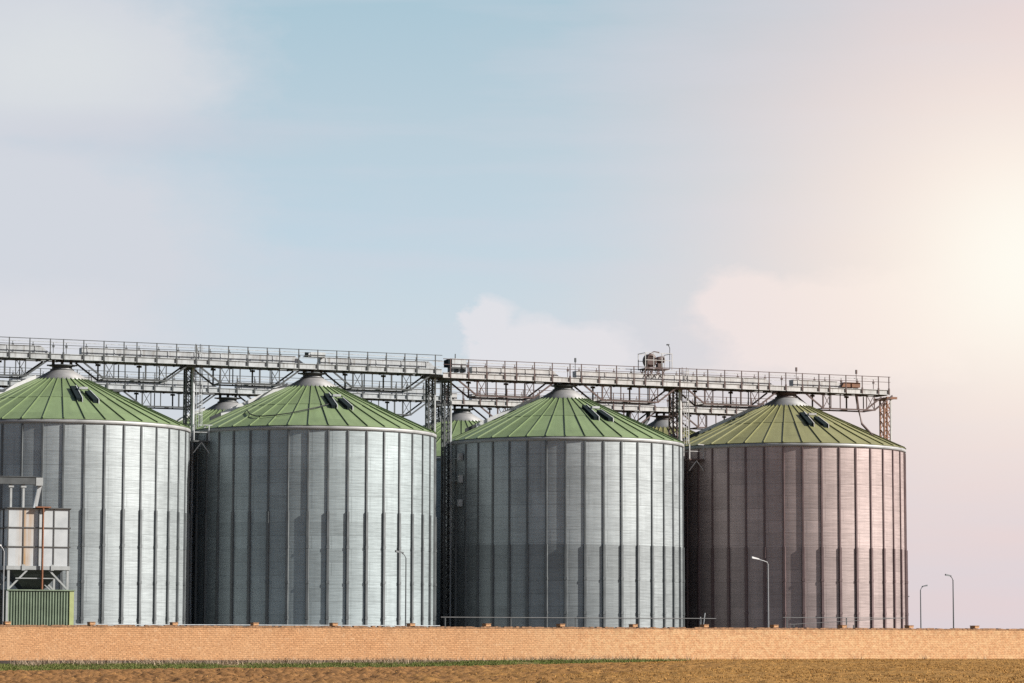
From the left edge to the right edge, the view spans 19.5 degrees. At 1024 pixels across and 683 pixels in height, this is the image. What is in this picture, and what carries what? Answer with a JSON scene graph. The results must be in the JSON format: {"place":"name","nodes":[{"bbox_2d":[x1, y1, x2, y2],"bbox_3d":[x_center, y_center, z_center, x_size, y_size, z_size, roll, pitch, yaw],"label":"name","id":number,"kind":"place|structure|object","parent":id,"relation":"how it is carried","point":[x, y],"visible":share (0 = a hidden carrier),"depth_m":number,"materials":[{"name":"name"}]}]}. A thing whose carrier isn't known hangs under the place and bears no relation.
{"place":"outdoors","nodes":[
{"label":"outdoors","id":0,"kind":"place"},
{"bbox_2d":[0,658,1023,682],"bbox_3d":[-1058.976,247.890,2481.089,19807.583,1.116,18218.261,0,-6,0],"label":"field","id":1,"kind":"structure","parent":0,"point":[291,675],"depth_m":149.56,"materials":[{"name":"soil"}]},
{"bbox_2d":[0,654,564,664],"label":"dry bushes","id":2,"kind":"object","parent":1,"relation":"on","point":[110,661],"visible":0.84,"depth_m":213.46,"materials":[{"name":"brown plant"}]},
{"bbox_2d":[8,654,705,665],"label":"dry weeds","id":3,"kind":"object","parent":1,"relation":"on","point":[273,661],"visible":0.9,"depth_m":217.19,"materials":[{"name":"brown plant"}]},
{"bbox_2d":[0,658,719,670],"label":"grass","id":4,"kind":"structure","parent":1,"relation":"on","point":[54,666],"depth_m":215.95,"materials":[{"name":"green plant"}]},
{"bbox_2d":[0,659,1021,681],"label":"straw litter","id":5,"kind":"object","parent":1,"relation":"on","point":[564,664],"visible":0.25,"depth_m":177.33,"materials":[{"name":"beige plant"}]},
{"bbox_2d":[731,654,985,658],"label":"tall weeds","id":6,"kind":"object","parent":1,"relation":"on","point":[854,657],"visible":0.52,"depth_m":236.76,"materials":[{"name":"brown plant"}]},
{"bbox_2d":[0,0,1023,628],"label":"sky","id":7,"kind":"structure","parent":0,"point":[835,187],"materials":[{"name":"blue"}]},
{"label":"yard","id":8,"kind":"structure","parent":0,"visible":0},
{"bbox_2d":[0,545,4,624],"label":"street lamp","id":9,"kind":"object","parent":8,"relation":"on","point":[3,586],"visible":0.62,"depth_m":224.16,"materials":[{"name":"metal"}]},
{"bbox_2d":[0,506,70,589],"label":"hopper bin","id":10,"kind":"object","parent":8,"relation":"on","point":[35,542],"visible":0.95,"depth_m":229.73,"materials":[{"name":"metal"}]},
{"bbox_2d":[0,476,42,507],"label":"feed conveyor","id":11,"kind":"object","parent":10,"relation":"on","point":[23,481],"visible":1,"depth_m":230.87,"materials":[{"name":"metal"}]},
{"bbox_2d":[0,589,74,625],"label":"green shed","id":12,"kind":"structure","parent":8,"relation":"on","point":[37,607],"depth_m":228.70,"materials":[{"name":"paint"}]},
{"bbox_2d":[0,359,190,625],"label":"grain silo","id":13,"kind":"object","parent":8,"relation":"on","point":[111,468],"visible":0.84,"depth_m":246.89,"materials":[{"name":"metal"}]},
{"bbox_2d":[110,389,122,393],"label":"lattice tower","id":14,"kind":"structure","parent":8,"relation":"on","point":[118,391],"depth_m":285.38,"materials":[{"name":"metal"}]},
{"bbox_2d":[0,367,440,416],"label":"conveyor gantry","id":15,"kind":"object","parent":14,"relation":"on","point":[173,387],"visible":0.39,"depth_m":289.73,"materials":[{"name":"metal"}]},
{"bbox_2d":[180,344,211,625],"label":"lattice tower","id":16,"kind":"structure","parent":8,"relation":"on","point":[192,382],"depth_m":260.52,"materials":[{"name":"metal"}]},
{"bbox_2d":[176,393,240,425],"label":"grain silo","id":17,"kind":"object","parent":8,"relation":"on","point":[223,404],"visible":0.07,"depth_m":289.12,"materials":[{"name":"metal"}]},
{"bbox_2d":[75,624,439,625],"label":"gas pipe","id":18,"kind":"object","parent":8,"relation":"on","point":[257,625],"visible":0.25,"depth_m":242.27,"materials":[{"name":"metal"}]},
{"bbox_2d":[190,369,436,626],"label":"grain silo","id":19,"kind":"object","parent":8,"relation":"on","point":[318,516],"visible":0.84,"depth_m":255.00,"materials":[{"name":"metal"}]},
{"bbox_2d":[247,404,328,416],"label":"cable","id":20,"kind":"object","parent":19,"relation":"attached to","point":[285,413],"visible":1,"depth_m":256.83,"materials":[{"name":"green metal"}]},
{"bbox_2d":[395,550,406,625],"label":"street lamp","id":21,"kind":"object","parent":8,"relation":"on","point":[405,580],"visible":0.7,"depth_m":240.05,"materials":[{"name":"metal"}]},
{"bbox_2d":[420,374,440,431],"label":"lattice tower","id":22,"kind":"structure","parent":8,"relation":"on","point":[428,412],"depth_m":269.96,"materials":[{"name":"metal"}]},
{"bbox_2d":[0,337,441,392],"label":"conveyor gantry","id":23,"kind":"object","parent":22,"relation":"on","point":[229,360],"visible":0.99,"depth_m":261.69,"materials":[{"name":"metal"}]},
{"bbox_2d":[303,352,325,357],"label":"conveyor drive","id":24,"kind":"structure","parent":23,"relation":"on","point":[321,354],"depth_m":265.05,"materials":[{"name":"metal"}]},
{"bbox_2d":[430,404,440,456],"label":"lattice tower","id":25,"kind":"structure","parent":8,"relation":"on","point":[438,414],"depth_m":299.15,"materials":[{"name":"metal"}]},
{"bbox_2d":[436,378,462,625],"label":"lattice tower","id":26,"kind":"structure","parent":8,"relation":"on","point":[448,512],"depth_m":269.69,"materials":[{"name":"metal"}]},
{"bbox_2d":[434,358,892,411],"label":"conveyor gantry","id":27,"kind":"object","parent":26,"relation":"on","point":[592,379],"visible":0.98,"depth_m":278.31,"materials":[{"name":"grey metal"}]},
{"bbox_2d":[444,354,465,372],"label":"conveyor drive","id":28,"kind":"structure","parent":27,"relation":"on","point":[460,366],"depth_m":270.30,"materials":[{"name":"metal"}]},
{"bbox_2d":[638,344,672,375],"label":"drive platform","id":29,"kind":"structure","parent":27,"relation":"on","point":[650,360],"depth_m":278.65,"materials":[{"name":"grey metal"}]},
{"bbox_2d":[840,382,859,388],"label":"conveyor tail","id":30,"kind":"object","parent":27,"relation":"on","point":[853,385],"visible":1,"depth_m":286.25},
{"bbox_2d":[855,394,872,434],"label":"spout","id":31,"kind":"object","parent":27,"relation":"hanging from","point":[862,424],"visible":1,"depth_m":285.83,"materials":[{"name":"grey metal"}]},
{"bbox_2d":[423,404,482,626],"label":"grain silo","id":32,"kind":"object","parent":8,"relation":"on","point":[463,418],"visible":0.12,"depth_m":291.90,"materials":[{"name":"metal"}]},
{"bbox_2d":[0,621,1023,664],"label":"brick wall","id":33,"kind":"structure","parent":8,"relation":"on","point":[130,643],"depth_m":225.09,"materials":[{"name":"brick"},{"name":"concrete"}]},
{"bbox_2d":[442,382,684,627],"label":"grain silo","id":34,"kind":"object","parent":8,"relation":"on","point":[573,501],"visible":0.75,"depth_m":264.51,"materials":[{"name":"metal"}]},
{"bbox_2d":[441,617,715,627],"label":"gas pipe","id":35,"kind":"object","parent":8,"relation":"on","point":[575,618],"visible":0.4,"depth_m":255.07,"materials":[{"name":"metal"}]},
{"bbox_2d":[647,412,694,440],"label":"grain silo","id":36,"kind":"object","parent":8,"relation":"on","point":[659,423],"visible":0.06,"depth_m":307.45,"materials":[{"name":"metal"}]},
{"bbox_2d":[433,387,766,429],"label":"conveyor gantry","id":37,"kind":"object","parent":36,"relation":"on","point":[490,404],"visible":0.35,"depth_m":306.96,"materials":[{"name":"grey metal"}]},
{"bbox_2d":[643,411,650,424],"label":"spout","id":38,"kind":"object","parent":37,"relation":"attached to","point":[647,415],"visible":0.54,"depth_m":308.01,"materials":[{"name":"metal"}]},
{"bbox_2d":[663,369,703,470],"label":"lattice tower","id":39,"kind":"structure","parent":8,"relation":"on","point":[679,401],"depth_m":279.16,"materials":[{"name":"grey metal"}]},
{"bbox_2d":[751,556,768,626],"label":"street lamp","id":40,"kind":"object","parent":8,"relation":"on","point":[752,557],"visible":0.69,"depth_m":252.74,"materials":[{"name":"metal"}]},
{"bbox_2d":[683,391,908,628],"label":"grain silo","id":41,"kind":"object","parent":8,"relation":"on","point":[806,502],"visible":0.74,"depth_m":273.21,"materials":[{"name":"metal"}]},
{"bbox_2d":[783,617,846,627],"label":"gas pipe","id":42,"kind":"object","parent":8,"relation":"on","point":[813,617],"visible":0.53,"depth_m":264.40,"materials":[{"name":"metal"}]},
{"bbox_2d":[790,618,895,627],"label":"gas pipe","id":43,"kind":"object","parent":8,"relation":"on","point":[844,621],"visible":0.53,"depth_m":264.49,"materials":[{"name":"metal"}]},
{"bbox_2d":[873,397,896,440],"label":"lattice tower","id":44,"kind":"structure","parent":8,"relation":"on","point":[885,410],"depth_m":289.76,"materials":[{"name":"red metal"}]},
{"bbox_2d":[920,585,927,627],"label":"street lamp","id":45,"kind":"object","parent":8,"relation":"on","point":[920,606],"visible":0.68,"depth_m":348.04,"materials":[{"name":"metal"}]},
{"bbox_2d":[945,574,953,627],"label":"street lamp","id":46,"kind":"object","parent":8,"relation":"on","point":[953,596],"visible":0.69,"depth_m":309.40,"materials":[{"name":"metal"}]}
]}

